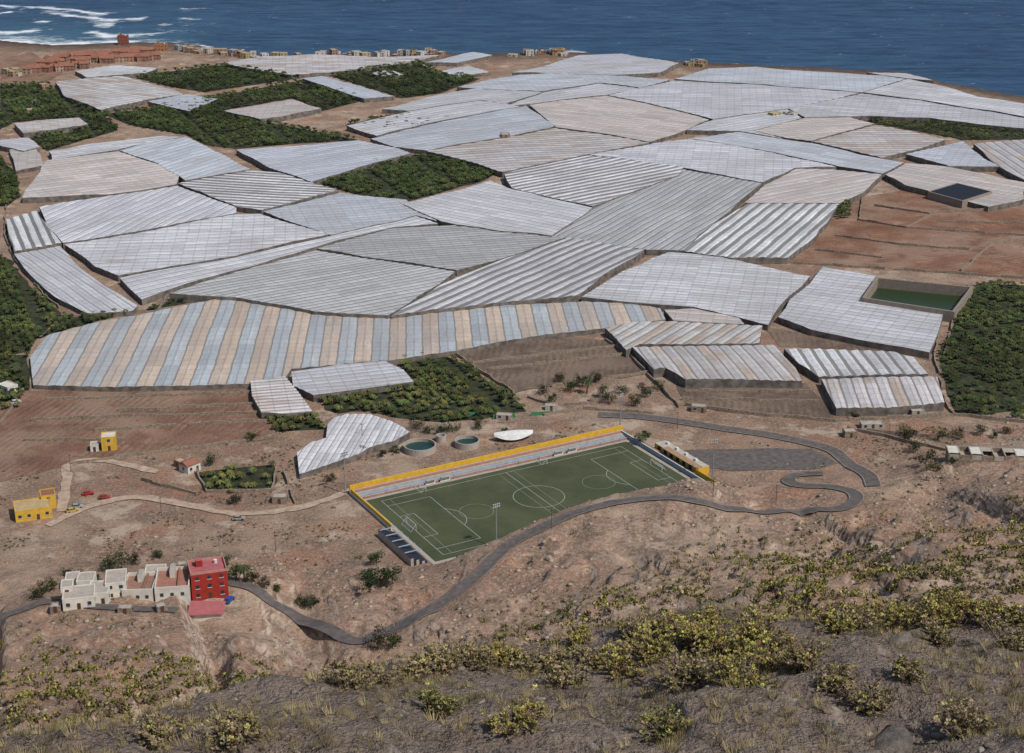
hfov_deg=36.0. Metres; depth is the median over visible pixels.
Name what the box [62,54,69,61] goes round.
terracotta townhouse
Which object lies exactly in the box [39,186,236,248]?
greenhouse
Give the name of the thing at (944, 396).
stone wall
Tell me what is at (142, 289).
greenhouse
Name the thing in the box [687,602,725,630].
euphorbia bush
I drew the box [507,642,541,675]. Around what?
euphorbia bush
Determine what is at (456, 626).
hillside rocks
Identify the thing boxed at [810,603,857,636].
euphorbia bush
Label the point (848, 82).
greenhouse
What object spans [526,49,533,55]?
coastal house
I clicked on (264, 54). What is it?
coastal house
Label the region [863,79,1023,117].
greenhouse
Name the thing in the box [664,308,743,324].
greenhouse
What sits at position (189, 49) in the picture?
coastal house
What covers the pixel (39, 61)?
terracotta townhouse
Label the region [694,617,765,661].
euphorbia bush
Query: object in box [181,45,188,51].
coastal house
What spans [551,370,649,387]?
stone wall
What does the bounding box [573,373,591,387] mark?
tree
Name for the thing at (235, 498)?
tree
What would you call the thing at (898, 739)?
boulders
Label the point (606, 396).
tree
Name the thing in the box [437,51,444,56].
coastal house
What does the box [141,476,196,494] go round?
stone wall
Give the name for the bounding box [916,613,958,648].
euphorbia bush
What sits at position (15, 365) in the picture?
palm tree
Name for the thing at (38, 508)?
yellow house
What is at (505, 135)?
farm house
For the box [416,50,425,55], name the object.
coastal house
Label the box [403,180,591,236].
greenhouse
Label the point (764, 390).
stone wall
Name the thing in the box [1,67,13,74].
farm house
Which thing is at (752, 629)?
euphorbia bush
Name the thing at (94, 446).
white shed
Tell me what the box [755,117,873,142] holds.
greenhouse
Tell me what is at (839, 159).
greenhouse
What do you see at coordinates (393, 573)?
tree
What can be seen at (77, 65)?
terracotta townhouse
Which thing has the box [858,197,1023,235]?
stone wall
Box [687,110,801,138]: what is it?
greenhouse
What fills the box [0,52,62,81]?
fallow field
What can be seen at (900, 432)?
stone wall
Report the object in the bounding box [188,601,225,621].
red roof shed
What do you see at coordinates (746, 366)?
greenhouse
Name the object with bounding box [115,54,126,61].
terracotta townhouse
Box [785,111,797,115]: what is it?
farm house
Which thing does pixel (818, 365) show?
greenhouse
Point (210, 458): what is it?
tree
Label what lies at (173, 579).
terrace house
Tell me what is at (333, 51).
coastal house
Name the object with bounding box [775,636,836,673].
euphorbia bush
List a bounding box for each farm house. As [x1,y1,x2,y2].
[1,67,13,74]
[7,70,17,76]
[8,67,20,71]
[39,83,49,89]
[500,132,509,137]
[768,111,781,115]
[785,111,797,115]
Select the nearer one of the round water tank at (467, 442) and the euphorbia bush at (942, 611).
the euphorbia bush at (942, 611)
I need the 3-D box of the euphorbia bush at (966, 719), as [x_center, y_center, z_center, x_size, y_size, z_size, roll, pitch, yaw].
[10.189,7.762,35.645,1.643,0.982,1.341,-5,21,-14]
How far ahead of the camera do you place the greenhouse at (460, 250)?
854.47 m
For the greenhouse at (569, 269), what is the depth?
795.45 m
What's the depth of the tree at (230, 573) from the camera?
483.63 m
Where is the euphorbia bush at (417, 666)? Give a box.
[394,643,437,683]
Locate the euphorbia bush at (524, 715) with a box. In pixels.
[481,684,547,737]
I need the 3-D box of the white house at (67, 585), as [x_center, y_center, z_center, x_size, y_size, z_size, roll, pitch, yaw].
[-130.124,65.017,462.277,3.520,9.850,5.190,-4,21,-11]
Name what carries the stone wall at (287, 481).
on the ground at (240, 624)
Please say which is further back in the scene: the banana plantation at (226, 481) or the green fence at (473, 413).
the green fence at (473, 413)
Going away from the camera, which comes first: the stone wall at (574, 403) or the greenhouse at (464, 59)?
the stone wall at (574, 403)
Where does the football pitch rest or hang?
on the ground at (240, 624)
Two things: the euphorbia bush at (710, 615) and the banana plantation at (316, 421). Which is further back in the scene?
the banana plantation at (316, 421)
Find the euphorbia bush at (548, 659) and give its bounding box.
[536,644,580,670]
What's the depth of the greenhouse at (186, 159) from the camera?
1055.77 m
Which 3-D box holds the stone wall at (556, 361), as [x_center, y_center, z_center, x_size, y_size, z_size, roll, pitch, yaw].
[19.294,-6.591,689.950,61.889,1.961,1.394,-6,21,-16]
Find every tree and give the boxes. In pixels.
[9,363,20,375]
[29,584,45,599]
[36,576,57,591]
[60,567,72,576]
[99,559,116,571]
[100,548,129,568]
[126,552,140,564]
[151,549,162,557]
[205,452,221,464]
[223,554,231,566]
[226,494,242,503]
[227,563,242,578]
[235,563,252,580]
[242,572,259,582]
[243,430,260,439]
[255,576,270,587]
[272,581,282,591]
[293,594,308,604]
[302,594,320,606]
[323,473,337,481]
[357,568,374,576]
[357,571,378,592]
[364,623,396,652]
[367,549,385,565]
[367,566,392,586]
[378,450,386,455]
[382,563,401,583]
[385,634,401,647]
[388,445,399,452]
[408,420,425,428]
[422,425,433,433]
[433,424,449,432]
[443,421,460,430]
[474,418,486,429]
[498,388,510,398]
[538,384,549,393]
[544,393,556,402]
[554,371,565,380]
[562,380,577,391]
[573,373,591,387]
[581,379,593,393]
[591,372,602,381]
[597,384,609,397]
[602,391,616,401]
[614,383,629,393]
[628,393,641,404]
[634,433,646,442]
[638,386,653,394]
[641,430,651,437]
[651,379,666,389]
[896,424,914,433]
[902,426,917,439]
[904,438,925,452]
[913,449,938,464]
[923,457,943,470]
[925,425,949,440]
[948,456,958,463]
[949,427,964,438]
[974,424,987,435]
[991,429,1000,437]
[1002,426,1013,433]
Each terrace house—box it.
[121,569,156,601]
[154,563,191,604]
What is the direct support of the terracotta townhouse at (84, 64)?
on the ground at (240, 624)
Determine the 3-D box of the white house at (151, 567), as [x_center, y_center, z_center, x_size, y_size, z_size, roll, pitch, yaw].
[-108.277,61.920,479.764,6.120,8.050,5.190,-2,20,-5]
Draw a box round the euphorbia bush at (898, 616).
[860,596,923,632]
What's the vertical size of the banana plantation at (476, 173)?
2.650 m
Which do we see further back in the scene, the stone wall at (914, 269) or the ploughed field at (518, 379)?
the stone wall at (914, 269)
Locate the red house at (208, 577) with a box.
[187,556,228,600]
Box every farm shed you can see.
[272,492,287,503]
[496,412,511,420]
[545,403,557,410]
[691,402,706,412]
[842,427,857,437]
[859,420,884,428]
[910,408,924,414]
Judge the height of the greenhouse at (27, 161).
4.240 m
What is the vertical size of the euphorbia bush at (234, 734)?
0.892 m
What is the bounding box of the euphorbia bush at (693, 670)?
[651,636,715,691]
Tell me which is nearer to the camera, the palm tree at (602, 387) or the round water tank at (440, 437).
the round water tank at (440, 437)
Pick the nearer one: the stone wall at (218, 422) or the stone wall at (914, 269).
the stone wall at (218, 422)
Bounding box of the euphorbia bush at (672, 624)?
[647,611,691,636]
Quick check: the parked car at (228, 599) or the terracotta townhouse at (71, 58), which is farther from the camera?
the terracotta townhouse at (71, 58)
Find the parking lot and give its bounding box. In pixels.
[683,448,836,470]
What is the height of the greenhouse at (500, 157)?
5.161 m
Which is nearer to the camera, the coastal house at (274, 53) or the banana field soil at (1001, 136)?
the banana field soil at (1001, 136)
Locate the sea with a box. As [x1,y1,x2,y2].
[0,0,1023,96]
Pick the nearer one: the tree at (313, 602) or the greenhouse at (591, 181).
the tree at (313, 602)
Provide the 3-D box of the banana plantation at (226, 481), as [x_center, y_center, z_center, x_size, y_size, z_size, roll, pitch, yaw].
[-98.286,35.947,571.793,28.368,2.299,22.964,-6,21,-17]
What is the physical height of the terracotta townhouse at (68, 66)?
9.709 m
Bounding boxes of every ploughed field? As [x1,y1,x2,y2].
[0,388,270,481]
[459,337,649,392]
[676,383,833,418]
[768,328,928,359]
[793,190,1023,275]
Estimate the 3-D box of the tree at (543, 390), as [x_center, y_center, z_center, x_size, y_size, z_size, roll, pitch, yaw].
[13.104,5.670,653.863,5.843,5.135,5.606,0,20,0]
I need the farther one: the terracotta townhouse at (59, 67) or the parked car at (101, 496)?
the terracotta townhouse at (59, 67)
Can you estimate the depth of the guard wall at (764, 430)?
615.70 m
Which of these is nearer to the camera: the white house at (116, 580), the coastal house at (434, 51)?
the white house at (116, 580)
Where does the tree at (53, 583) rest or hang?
on the ground at (240, 624)
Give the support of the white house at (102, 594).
on the ground at (240, 624)
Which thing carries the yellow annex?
on the ground at (240, 624)
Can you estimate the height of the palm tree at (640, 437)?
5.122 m
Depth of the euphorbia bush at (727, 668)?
38.19 m
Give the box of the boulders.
[69,631,980,752]
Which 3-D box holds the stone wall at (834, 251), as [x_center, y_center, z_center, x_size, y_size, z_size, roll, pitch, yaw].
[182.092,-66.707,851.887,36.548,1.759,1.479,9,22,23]
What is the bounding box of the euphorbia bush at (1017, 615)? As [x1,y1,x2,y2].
[1001,601,1023,629]
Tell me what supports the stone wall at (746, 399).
on the ploughed field at (821, 408)
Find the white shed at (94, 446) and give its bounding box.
[90,441,98,451]
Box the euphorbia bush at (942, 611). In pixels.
[906,596,963,630]
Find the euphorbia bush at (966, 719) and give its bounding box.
[931,696,1007,740]
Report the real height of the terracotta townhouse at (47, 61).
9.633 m
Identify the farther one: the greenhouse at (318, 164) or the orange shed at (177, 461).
the greenhouse at (318, 164)
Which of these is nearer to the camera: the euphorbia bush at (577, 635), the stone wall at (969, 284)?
the euphorbia bush at (577, 635)
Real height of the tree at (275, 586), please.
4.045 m
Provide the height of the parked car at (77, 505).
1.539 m
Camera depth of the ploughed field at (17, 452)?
620.77 m
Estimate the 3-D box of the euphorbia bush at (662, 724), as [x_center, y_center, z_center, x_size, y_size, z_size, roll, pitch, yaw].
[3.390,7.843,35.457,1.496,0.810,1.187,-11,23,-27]
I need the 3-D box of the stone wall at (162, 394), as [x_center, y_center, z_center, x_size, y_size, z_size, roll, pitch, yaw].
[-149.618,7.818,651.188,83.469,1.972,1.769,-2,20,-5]
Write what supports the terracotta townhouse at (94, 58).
on the ground at (240, 624)
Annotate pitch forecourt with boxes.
[629,434,708,476]
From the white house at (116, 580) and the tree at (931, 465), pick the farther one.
the tree at (931, 465)
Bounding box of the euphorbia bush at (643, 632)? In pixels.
[621,621,691,665]
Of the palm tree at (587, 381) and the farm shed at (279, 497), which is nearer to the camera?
the farm shed at (279, 497)
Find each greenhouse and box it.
[0,137,39,152]
[6,211,61,253]
[9,149,42,173]
[14,118,88,137]
[14,246,137,317]
[22,151,179,202]
[30,299,665,391]
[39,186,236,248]
[49,136,180,159]
[55,76,182,114]
[65,214,328,281]
[75,65,157,78]
[120,137,250,181]
[120,216,437,305]
[148,94,217,114]
[169,250,454,318]
[178,170,338,214]
[222,54,442,78]
[224,99,321,123]
[236,140,410,184]
[251,376,312,419]
[263,193,436,235]
[291,361,413,401]
[297,414,409,478]
[302,76,393,102]
[317,225,564,276]
[347,101,518,137]
[370,106,554,154]
[371,70,402,79]
[382,89,543,113]
[391,237,643,318]
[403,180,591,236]
[425,52,491,66]
[427,128,649,177]
[442,66,489,79]
[457,73,669,91]
[504,155,682,208]
[510,83,635,107]
[512,54,678,77]
[529,96,708,143]
[554,169,761,255]
[581,252,809,330]
[589,139,835,186]
[605,321,761,356]
[608,81,859,120]
[632,345,801,387]
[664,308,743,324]
[674,67,905,93]
[684,203,838,263]
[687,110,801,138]
[687,132,903,179]
[744,169,881,207]
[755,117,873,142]
[778,267,942,358]
[783,348,927,383]
[789,94,1023,132]
[813,125,944,159]
[821,376,944,415]
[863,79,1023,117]
[866,72,932,83]
[885,163,1023,211]
[905,141,998,171]
[973,139,1023,181]
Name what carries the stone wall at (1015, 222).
on the ploughed field at (1006, 258)
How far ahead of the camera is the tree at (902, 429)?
611.38 m
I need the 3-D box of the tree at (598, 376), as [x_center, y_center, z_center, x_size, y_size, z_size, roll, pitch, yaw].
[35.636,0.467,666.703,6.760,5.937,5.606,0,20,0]
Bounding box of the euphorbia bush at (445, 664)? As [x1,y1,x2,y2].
[420,641,465,676]
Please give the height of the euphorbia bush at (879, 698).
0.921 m
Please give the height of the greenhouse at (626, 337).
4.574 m
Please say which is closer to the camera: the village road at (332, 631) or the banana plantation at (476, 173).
the village road at (332, 631)
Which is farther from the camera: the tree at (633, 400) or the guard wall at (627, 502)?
the tree at (633, 400)
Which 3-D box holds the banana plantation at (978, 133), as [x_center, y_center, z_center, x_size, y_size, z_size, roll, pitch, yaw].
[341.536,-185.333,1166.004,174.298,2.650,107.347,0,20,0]
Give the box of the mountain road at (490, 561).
[396,471,862,630]
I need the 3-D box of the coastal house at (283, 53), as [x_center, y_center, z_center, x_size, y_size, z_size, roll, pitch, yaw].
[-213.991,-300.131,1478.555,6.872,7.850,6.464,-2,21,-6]
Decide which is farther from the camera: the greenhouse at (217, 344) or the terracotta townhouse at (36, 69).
the terracotta townhouse at (36, 69)
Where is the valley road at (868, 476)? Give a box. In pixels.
[598,412,879,485]
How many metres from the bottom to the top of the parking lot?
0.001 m
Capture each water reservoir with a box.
[861,277,973,322]
[927,183,991,207]
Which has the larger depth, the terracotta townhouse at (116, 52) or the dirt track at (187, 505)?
the terracotta townhouse at (116, 52)
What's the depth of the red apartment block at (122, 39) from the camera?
1552.39 m
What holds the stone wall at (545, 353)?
on the ground at (240, 624)
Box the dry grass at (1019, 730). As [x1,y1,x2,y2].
[0,598,1023,752]
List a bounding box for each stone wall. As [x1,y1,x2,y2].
[0,388,23,424]
[4,204,59,308]
[23,437,125,440]
[31,410,258,420]
[47,390,251,399]
[63,294,168,317]
[71,434,273,464]
[94,418,267,431]
[118,402,253,410]
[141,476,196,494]
[196,466,277,492]
[283,469,295,503]
[456,353,513,392]
[472,344,614,363]
[488,352,622,369]
[527,395,622,404]
[543,406,653,415]
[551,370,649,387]
[604,338,679,407]
[681,397,818,401]
[685,388,811,392]
[685,402,1023,422]
[788,260,1023,278]
[815,248,882,257]
[835,234,968,249]
[847,426,944,450]
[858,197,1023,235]
[867,428,929,436]
[874,204,929,213]
[908,208,993,226]
[934,329,954,412]
[937,220,1023,223]
[943,282,970,354]
[961,237,1023,271]
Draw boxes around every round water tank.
[403,438,435,456]
[436,433,445,442]
[454,435,479,450]
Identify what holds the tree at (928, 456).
on the ground at (240, 624)
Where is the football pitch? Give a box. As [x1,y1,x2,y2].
[349,425,704,566]
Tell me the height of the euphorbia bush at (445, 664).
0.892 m
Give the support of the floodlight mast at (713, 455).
on the pitch forecourt
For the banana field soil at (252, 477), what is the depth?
574.75 m
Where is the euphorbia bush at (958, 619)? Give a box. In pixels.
[928,585,989,626]
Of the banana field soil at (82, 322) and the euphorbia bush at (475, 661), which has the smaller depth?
the euphorbia bush at (475, 661)
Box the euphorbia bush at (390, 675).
[355,659,404,688]
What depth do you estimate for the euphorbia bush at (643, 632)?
43.96 m
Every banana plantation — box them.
[0,81,118,147]
[0,155,21,203]
[0,254,56,350]
[0,350,30,407]
[38,297,183,335]
[103,101,354,145]
[134,62,299,89]
[194,78,354,108]
[200,460,275,491]
[265,411,325,429]
[318,351,526,419]
[323,151,494,197]
[331,59,476,95]
[348,112,437,126]
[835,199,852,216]
[869,117,1023,138]
[937,279,1023,418]
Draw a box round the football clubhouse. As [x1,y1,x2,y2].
[655,440,716,481]
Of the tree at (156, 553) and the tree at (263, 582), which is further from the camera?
the tree at (156, 553)
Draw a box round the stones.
[4,617,1023,752]
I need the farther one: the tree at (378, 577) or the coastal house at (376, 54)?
the coastal house at (376, 54)
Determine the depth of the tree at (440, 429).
612.60 m
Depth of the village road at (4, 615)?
456.17 m
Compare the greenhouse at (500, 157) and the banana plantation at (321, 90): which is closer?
the greenhouse at (500, 157)
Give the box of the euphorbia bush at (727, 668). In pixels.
[704,647,780,688]
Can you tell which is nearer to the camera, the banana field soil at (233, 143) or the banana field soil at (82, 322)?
the banana field soil at (82, 322)
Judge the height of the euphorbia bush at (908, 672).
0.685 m
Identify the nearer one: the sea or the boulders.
the boulders
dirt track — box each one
[45,488,349,525]
[56,458,159,511]
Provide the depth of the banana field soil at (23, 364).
679.62 m
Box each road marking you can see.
[397,472,849,621]
[600,416,865,484]
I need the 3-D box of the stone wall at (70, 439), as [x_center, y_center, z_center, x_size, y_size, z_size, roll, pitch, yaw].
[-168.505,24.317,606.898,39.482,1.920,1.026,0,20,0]
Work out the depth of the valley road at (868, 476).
611.56 m
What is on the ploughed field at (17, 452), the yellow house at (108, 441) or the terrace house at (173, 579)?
the yellow house at (108, 441)
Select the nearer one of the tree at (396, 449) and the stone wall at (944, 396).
the tree at (396, 449)
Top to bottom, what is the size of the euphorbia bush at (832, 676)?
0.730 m
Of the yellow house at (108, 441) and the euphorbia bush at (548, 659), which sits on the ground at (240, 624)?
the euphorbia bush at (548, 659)
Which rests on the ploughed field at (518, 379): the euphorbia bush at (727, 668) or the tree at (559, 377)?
the tree at (559, 377)
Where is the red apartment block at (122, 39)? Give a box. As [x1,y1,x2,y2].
[117,33,128,44]
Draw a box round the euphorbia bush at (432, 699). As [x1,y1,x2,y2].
[406,681,467,721]
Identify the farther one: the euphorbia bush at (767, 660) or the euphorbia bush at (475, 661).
the euphorbia bush at (475, 661)
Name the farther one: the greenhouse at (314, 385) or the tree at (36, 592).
the greenhouse at (314, 385)
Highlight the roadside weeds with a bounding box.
[0,426,1023,565]
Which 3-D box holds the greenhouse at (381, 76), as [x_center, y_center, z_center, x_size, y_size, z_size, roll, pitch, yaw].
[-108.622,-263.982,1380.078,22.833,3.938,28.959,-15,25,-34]
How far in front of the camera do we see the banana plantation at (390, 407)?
647.93 m
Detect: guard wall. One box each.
[398,474,863,630]
[607,411,881,484]
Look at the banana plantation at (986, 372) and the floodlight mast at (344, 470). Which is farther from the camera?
the banana plantation at (986, 372)
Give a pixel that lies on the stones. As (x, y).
(986, 745)
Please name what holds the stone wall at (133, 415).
on the ploughed field at (17, 452)
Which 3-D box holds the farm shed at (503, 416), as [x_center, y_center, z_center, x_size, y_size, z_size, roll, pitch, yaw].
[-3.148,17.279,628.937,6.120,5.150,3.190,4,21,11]
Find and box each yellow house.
[13,497,51,522]
[101,431,116,450]
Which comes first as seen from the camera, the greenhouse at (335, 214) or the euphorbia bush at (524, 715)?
the euphorbia bush at (524, 715)
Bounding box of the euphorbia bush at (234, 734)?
[199,696,269,751]
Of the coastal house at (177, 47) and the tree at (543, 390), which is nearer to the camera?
the tree at (543, 390)
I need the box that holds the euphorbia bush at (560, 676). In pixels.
[537,660,590,687]
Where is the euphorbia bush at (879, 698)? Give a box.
[833,677,897,719]
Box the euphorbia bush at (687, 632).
[649,609,714,655]
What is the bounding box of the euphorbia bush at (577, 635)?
[556,618,593,646]
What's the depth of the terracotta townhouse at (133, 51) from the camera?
1479.86 m
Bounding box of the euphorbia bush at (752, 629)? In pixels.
[731,604,787,646]
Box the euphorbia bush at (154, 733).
[133,711,198,750]
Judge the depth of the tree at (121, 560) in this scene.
494.65 m
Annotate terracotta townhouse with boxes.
[21,66,32,73]
[31,65,41,72]
[36,58,45,63]
[41,65,52,72]
[43,59,55,64]
[53,63,63,71]
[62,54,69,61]
[63,63,73,70]
[69,56,82,62]
[75,52,84,55]
[75,57,87,60]
[75,60,83,67]
[79,60,88,68]
[90,55,98,62]
[99,55,103,63]
[103,55,115,63]
[112,49,120,54]
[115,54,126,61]
[120,49,128,52]
[124,54,133,61]
[128,50,139,52]
[134,53,141,61]
[139,53,150,61]
[141,47,153,52]
[148,52,160,59]
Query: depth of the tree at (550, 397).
643.59 m
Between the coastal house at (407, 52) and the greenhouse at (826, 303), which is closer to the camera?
the greenhouse at (826, 303)
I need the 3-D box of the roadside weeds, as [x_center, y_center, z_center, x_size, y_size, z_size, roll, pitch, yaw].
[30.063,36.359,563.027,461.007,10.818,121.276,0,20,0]
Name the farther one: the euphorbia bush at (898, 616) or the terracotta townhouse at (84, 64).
the terracotta townhouse at (84, 64)
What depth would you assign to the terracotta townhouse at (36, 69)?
1396.42 m
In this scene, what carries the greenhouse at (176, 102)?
on the ground at (240, 624)
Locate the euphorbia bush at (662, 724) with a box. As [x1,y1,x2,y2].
[632,704,693,743]
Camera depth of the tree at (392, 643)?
447.59 m
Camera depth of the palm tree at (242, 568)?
480.17 m
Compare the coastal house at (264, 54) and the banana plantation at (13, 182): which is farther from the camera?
the coastal house at (264, 54)
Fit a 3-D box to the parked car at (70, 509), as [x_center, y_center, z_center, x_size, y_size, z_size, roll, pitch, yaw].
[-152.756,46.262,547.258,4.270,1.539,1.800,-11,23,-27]
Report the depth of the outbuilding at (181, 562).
500.50 m
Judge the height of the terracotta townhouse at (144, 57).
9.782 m
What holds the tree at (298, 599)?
on the ground at (240, 624)
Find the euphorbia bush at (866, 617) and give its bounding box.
[835,601,879,629]
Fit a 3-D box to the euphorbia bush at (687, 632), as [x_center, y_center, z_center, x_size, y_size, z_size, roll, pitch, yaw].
[4.842,7.192,44.465,1.849,1.281,2.248,0,20,0]
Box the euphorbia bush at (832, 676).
[813,663,858,692]
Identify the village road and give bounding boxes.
[0,599,178,627]
[228,578,396,643]
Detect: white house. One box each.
[0,381,17,393]
[60,578,73,597]
[62,583,95,611]
[65,571,79,584]
[76,571,96,584]
[90,580,110,603]
[105,568,126,597]
[144,564,166,571]
[178,457,201,474]
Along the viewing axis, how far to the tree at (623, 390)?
654.10 m
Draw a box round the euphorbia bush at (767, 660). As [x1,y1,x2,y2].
[736,626,800,673]
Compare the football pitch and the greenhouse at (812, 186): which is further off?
the greenhouse at (812, 186)
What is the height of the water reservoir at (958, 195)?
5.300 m
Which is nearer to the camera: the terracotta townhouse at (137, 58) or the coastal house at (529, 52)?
the terracotta townhouse at (137, 58)
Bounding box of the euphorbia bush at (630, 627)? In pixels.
[617,610,664,642]
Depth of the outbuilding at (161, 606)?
452.27 m
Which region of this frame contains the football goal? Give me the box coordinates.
[402,516,414,529]
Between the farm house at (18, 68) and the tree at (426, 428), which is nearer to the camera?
the tree at (426, 428)
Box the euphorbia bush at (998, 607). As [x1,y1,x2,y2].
[956,592,1011,627]
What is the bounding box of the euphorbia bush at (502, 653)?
[480,639,517,668]
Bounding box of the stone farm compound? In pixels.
[945,445,1023,466]
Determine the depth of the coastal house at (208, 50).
1501.69 m
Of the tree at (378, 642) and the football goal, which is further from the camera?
the football goal
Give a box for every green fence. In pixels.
[456,412,476,415]
[531,411,552,415]
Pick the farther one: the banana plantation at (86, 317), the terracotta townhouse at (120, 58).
the terracotta townhouse at (120, 58)
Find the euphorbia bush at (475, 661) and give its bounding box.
[443,636,499,673]
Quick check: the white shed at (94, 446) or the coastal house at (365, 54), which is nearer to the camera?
the white shed at (94, 446)
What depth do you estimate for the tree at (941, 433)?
605.14 m
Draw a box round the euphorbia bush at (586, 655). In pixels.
[571,643,619,669]
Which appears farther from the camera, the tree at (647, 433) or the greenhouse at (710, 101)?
the greenhouse at (710, 101)
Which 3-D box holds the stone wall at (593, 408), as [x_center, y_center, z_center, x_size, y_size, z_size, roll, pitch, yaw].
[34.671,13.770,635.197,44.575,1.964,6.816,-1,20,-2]
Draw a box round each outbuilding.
[50,602,62,613]
[117,603,133,614]
[155,601,167,612]
[177,560,186,565]
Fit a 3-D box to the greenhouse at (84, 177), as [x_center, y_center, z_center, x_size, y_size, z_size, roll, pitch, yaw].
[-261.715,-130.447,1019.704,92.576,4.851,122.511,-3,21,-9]
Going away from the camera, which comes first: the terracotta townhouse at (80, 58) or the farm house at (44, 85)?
the farm house at (44, 85)
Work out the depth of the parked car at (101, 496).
556.92 m
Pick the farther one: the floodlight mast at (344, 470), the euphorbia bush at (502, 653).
the floodlight mast at (344, 470)
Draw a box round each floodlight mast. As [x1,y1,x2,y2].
[341,451,347,494]
[492,503,499,538]
[619,393,623,424]
[710,439,717,478]
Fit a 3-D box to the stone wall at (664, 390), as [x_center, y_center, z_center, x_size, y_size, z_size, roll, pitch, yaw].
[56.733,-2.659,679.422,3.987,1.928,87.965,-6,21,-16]
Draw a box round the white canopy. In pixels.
[494,430,532,439]
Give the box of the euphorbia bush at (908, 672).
[884,653,932,686]
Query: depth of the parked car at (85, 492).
560.03 m
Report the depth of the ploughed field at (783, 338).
715.26 m
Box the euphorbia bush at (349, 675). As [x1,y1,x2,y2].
[316,657,377,691]
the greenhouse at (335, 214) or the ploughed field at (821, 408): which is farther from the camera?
the greenhouse at (335, 214)
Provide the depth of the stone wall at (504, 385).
670.07 m
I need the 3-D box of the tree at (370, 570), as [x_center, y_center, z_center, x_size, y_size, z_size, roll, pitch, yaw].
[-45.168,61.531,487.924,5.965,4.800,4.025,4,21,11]
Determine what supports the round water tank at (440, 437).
on the ground at (240, 624)
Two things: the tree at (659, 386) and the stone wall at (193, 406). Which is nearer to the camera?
the stone wall at (193, 406)
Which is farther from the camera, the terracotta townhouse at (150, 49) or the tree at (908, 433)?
the terracotta townhouse at (150, 49)
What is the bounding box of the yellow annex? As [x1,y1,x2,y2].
[39,488,56,508]
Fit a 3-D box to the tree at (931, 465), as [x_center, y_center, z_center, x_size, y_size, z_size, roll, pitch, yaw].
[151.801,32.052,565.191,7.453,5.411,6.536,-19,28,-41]
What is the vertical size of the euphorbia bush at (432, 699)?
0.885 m
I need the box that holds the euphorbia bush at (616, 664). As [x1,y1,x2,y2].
[594,639,651,682]
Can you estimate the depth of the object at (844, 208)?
932.92 m
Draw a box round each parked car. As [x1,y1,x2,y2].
[66,507,78,512]
[71,503,82,507]
[82,490,93,495]
[98,494,110,499]
[224,596,234,603]
[232,515,244,520]
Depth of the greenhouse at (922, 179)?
992.63 m
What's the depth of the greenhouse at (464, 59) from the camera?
1449.08 m
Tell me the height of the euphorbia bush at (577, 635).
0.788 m
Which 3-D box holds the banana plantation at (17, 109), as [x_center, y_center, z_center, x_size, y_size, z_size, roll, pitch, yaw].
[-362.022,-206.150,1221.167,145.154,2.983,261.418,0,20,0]
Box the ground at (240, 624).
[0,40,1023,752]
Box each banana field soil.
[0,161,20,205]
[0,355,29,404]
[41,301,188,337]
[106,107,356,148]
[199,465,276,489]
[210,82,359,110]
[268,417,324,431]
[867,121,1023,139]
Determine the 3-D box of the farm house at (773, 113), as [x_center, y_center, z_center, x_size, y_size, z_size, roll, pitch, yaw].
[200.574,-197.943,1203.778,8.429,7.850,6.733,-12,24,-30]
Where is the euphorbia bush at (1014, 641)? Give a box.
[976,611,1023,650]
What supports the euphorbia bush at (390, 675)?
on the ground at (240, 624)
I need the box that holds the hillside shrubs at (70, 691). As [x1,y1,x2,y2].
[0,465,1023,734]
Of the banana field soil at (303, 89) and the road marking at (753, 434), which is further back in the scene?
the banana field soil at (303, 89)
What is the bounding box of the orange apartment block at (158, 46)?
[154,42,167,50]
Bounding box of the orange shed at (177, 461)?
[174,457,186,467]
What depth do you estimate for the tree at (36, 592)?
465.75 m
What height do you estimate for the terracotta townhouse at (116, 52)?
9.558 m
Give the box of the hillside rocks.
[0,422,1023,721]
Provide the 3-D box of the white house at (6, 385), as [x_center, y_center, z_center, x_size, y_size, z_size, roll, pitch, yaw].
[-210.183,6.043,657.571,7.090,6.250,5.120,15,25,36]
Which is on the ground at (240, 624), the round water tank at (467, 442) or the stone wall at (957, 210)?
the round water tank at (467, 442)
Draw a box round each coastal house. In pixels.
[174,44,181,49]
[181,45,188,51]
[185,47,195,52]
[192,50,202,53]
[203,47,212,53]
[240,52,250,58]
[260,52,268,56]
[271,51,279,55]
[280,52,287,55]
[329,48,337,54]
[351,50,361,55]
[359,52,370,56]
[374,51,380,56]
[377,51,386,56]
[397,49,405,55]
[403,49,410,55]
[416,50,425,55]
[429,49,437,54]
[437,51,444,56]
[507,53,517,56]
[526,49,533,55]
[698,60,707,65]
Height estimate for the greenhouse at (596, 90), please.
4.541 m

